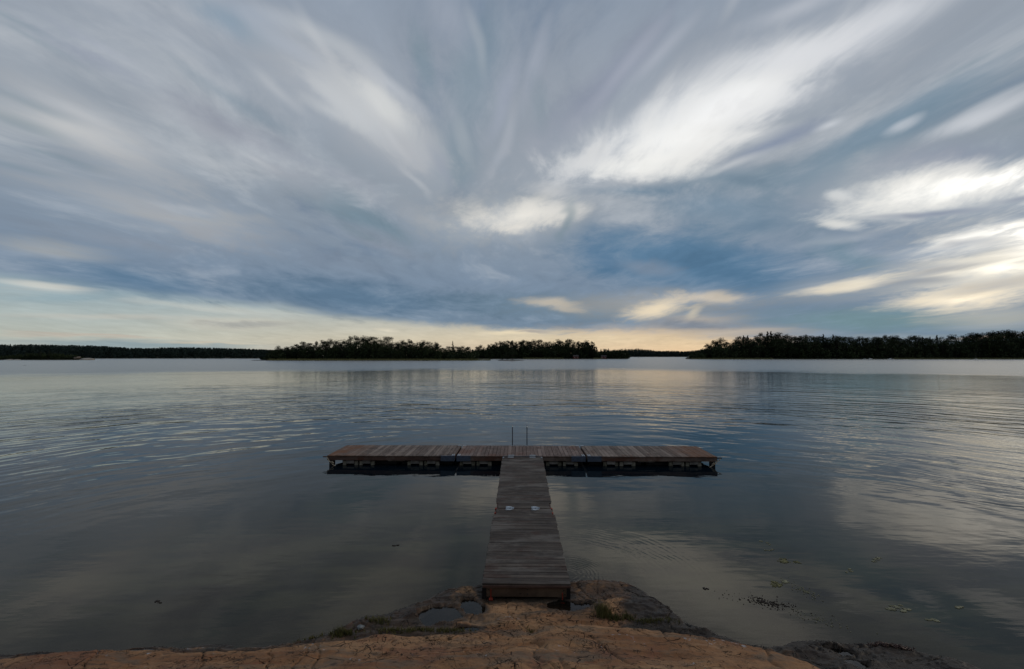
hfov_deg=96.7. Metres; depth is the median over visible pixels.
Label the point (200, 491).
water
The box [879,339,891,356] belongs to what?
broadleaf tree
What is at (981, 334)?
pine tree
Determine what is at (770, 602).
floating leaves
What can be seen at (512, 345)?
birch tree
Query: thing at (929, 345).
broadleaf tree
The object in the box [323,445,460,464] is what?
dock section
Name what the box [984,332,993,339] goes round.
pine tree
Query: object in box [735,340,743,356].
pine tree
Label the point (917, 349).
broadleaf tree
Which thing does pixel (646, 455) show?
dock section
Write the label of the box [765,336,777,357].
broadleaf tree
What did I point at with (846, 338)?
pine tree
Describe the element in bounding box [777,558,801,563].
algae patch
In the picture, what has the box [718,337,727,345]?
pine tree
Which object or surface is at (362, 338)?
pine tree
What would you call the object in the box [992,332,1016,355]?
broadleaf tree
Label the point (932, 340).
pine tree
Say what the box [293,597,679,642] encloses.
grass
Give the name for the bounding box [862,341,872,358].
broadleaf tree
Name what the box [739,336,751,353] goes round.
pine tree
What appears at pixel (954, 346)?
broadleaf tree
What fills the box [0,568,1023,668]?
ground
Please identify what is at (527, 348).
birch tree
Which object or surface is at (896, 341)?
broadleaf tree
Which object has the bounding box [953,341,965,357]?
broadleaf tree
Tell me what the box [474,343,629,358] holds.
thicket
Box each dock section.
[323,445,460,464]
[456,445,585,465]
[580,445,721,466]
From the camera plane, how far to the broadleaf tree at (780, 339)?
572.68 m
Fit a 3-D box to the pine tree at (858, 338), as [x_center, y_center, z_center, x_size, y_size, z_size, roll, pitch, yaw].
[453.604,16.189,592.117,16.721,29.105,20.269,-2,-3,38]
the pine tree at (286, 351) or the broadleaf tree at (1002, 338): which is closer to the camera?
the pine tree at (286, 351)
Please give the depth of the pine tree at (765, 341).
572.32 m
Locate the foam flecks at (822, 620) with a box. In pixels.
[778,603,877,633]
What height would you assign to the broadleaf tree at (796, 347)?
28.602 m
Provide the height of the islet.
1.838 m
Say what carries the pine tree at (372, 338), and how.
on the island
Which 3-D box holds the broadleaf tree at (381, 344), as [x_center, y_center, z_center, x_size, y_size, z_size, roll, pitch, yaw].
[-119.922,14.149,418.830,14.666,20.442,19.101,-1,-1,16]
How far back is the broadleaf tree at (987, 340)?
573.96 m
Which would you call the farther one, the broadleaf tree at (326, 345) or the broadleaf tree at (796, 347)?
the broadleaf tree at (796, 347)
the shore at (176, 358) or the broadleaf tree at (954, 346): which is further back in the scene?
the shore at (176, 358)
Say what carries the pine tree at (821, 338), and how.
on the shore at (796, 358)
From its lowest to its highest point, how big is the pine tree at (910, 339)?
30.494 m
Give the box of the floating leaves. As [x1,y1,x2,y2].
[722,592,832,619]
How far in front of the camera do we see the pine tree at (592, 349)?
594.45 m
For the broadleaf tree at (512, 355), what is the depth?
400.36 m
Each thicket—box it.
[260,340,478,359]
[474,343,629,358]
[689,337,1023,358]
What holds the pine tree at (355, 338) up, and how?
on the island
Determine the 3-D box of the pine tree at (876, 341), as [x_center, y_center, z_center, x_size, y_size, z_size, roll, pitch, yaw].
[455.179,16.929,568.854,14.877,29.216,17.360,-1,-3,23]
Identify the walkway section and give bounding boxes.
[482,506,570,603]
[496,455,550,508]
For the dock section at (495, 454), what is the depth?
17.48 m
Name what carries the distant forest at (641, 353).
on the shore
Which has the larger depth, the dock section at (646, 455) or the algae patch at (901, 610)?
the dock section at (646, 455)
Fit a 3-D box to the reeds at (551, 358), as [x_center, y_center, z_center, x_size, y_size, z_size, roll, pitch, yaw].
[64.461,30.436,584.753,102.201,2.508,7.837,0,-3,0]
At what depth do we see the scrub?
447.36 m
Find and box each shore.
[47,356,259,358]
[685,350,975,358]
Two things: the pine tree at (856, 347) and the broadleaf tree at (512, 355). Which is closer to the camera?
the broadleaf tree at (512, 355)
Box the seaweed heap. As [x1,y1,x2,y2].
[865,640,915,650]
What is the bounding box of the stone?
[357,624,364,629]
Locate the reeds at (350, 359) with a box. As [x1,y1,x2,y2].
[268,358,490,360]
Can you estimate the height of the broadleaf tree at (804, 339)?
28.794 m
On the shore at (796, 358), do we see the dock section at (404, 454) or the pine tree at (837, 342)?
the pine tree at (837, 342)
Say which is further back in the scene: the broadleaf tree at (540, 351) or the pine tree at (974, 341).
the broadleaf tree at (540, 351)
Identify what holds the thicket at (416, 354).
on the island
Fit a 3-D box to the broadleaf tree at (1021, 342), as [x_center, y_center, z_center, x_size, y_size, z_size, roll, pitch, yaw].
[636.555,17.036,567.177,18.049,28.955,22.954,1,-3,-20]
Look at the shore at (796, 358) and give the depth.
581.06 m
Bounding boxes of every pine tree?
[283,347,291,355]
[292,346,303,355]
[323,338,334,349]
[338,339,349,350]
[352,335,362,344]
[358,335,368,351]
[363,336,378,343]
[382,336,393,346]
[405,339,414,356]
[528,339,538,350]
[564,339,574,347]
[588,345,596,354]
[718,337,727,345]
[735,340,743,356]
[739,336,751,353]
[758,336,771,352]
[772,332,783,349]
[781,334,792,343]
[794,336,805,357]
[813,336,828,351]
[821,339,830,350]
[830,338,843,357]
[843,337,854,346]
[849,341,859,358]
[856,336,868,345]
[870,337,884,355]
[904,335,917,347]
[927,338,941,351]
[944,334,958,345]
[961,333,976,346]
[969,335,982,353]
[973,332,988,342]
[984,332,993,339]
[1000,331,1014,337]
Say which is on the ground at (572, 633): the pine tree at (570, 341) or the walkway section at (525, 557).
the walkway section at (525, 557)
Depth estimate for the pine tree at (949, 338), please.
597.03 m
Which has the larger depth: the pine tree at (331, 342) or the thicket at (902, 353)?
the thicket at (902, 353)
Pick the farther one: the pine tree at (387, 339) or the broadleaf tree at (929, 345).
the broadleaf tree at (929, 345)
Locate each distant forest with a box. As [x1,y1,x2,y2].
[0,344,285,357]
[622,348,695,356]
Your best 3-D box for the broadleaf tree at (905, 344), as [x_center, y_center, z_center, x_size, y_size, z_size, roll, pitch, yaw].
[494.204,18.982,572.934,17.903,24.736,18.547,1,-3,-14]
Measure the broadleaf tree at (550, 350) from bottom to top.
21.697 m
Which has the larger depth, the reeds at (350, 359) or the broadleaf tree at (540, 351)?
the broadleaf tree at (540, 351)
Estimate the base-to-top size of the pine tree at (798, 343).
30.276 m
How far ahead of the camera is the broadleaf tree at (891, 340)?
575.38 m
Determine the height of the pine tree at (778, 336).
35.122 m
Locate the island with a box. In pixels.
[268,359,468,360]
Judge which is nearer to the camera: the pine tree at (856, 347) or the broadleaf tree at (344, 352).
the broadleaf tree at (344, 352)
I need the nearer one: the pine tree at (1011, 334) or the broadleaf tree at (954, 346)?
the broadleaf tree at (954, 346)
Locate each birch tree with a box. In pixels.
[346,336,353,349]
[507,342,515,358]
[526,341,532,353]
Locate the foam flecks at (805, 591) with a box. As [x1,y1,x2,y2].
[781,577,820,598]
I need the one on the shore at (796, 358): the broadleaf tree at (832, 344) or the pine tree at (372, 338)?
the broadleaf tree at (832, 344)
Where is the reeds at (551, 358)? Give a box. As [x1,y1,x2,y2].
[523,357,601,358]
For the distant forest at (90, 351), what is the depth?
713.16 m
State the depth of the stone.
6.66 m
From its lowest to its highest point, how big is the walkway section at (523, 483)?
0.206 m
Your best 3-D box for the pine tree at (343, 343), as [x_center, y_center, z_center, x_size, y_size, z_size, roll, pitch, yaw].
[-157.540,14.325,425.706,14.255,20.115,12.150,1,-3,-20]
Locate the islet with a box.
[0,359,78,359]
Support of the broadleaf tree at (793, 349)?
on the shore at (796, 358)
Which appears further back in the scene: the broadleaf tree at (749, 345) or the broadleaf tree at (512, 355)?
the broadleaf tree at (749, 345)
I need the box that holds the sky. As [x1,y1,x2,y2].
[0,0,1023,351]
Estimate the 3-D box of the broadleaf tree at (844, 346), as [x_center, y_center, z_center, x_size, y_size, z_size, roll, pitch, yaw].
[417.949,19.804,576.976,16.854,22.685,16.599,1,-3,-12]
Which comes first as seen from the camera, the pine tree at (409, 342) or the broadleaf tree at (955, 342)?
the pine tree at (409, 342)
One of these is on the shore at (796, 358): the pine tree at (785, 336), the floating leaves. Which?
the pine tree at (785, 336)
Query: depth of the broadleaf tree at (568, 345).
602.95 m
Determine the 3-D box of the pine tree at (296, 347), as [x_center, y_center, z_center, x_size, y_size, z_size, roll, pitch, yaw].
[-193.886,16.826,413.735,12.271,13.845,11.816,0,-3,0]
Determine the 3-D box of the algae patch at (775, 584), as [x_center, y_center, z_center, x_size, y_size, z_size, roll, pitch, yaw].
[4.771,4.511,8.205,0.198,0.017,0.256,-2,-3,33]
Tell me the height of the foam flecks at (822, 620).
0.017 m
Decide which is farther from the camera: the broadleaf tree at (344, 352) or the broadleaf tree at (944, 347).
the broadleaf tree at (944, 347)
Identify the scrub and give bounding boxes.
[0,352,83,359]
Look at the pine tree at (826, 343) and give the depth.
569.14 m
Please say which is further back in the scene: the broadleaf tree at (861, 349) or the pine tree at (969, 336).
the pine tree at (969, 336)
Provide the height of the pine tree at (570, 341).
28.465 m
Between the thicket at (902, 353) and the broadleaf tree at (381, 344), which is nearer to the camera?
the broadleaf tree at (381, 344)
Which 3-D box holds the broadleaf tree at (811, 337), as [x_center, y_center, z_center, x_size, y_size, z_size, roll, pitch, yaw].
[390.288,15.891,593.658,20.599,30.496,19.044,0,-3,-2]
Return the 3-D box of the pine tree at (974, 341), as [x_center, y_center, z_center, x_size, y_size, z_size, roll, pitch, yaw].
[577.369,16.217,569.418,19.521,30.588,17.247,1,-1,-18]
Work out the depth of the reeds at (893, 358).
547.47 m
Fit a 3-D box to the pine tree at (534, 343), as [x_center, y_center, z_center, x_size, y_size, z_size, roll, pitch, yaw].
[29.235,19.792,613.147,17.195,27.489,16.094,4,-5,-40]
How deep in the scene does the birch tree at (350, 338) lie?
428.46 m
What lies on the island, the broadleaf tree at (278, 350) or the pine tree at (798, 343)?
the broadleaf tree at (278, 350)
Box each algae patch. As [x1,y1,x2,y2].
[771,581,781,586]
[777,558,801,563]
[885,606,910,611]
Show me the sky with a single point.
(660, 175)
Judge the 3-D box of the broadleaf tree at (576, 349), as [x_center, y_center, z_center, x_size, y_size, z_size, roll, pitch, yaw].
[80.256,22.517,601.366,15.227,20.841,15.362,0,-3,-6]
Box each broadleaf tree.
[273,345,283,357]
[319,341,330,356]
[338,345,349,356]
[375,339,387,355]
[507,348,517,359]
[534,345,545,357]
[546,343,555,357]
[565,342,571,356]
[567,344,577,354]
[745,340,758,356]
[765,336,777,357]
[776,338,788,358]
[781,339,799,357]
[792,339,801,358]
[797,337,816,356]
[807,336,819,345]
[824,337,840,358]
[839,341,849,358]
[852,341,866,357]
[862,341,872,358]
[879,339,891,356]
[885,339,895,357]
[890,339,899,349]
[897,340,915,354]
[906,341,923,355]
[919,339,935,355]
[937,341,951,357]
[940,340,957,355]
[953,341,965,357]
[976,337,996,357]
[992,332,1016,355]
[1014,337,1023,355]
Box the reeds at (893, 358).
[691,357,1023,358]
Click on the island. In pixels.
(359, 360)
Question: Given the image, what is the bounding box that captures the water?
[0,357,1023,660]

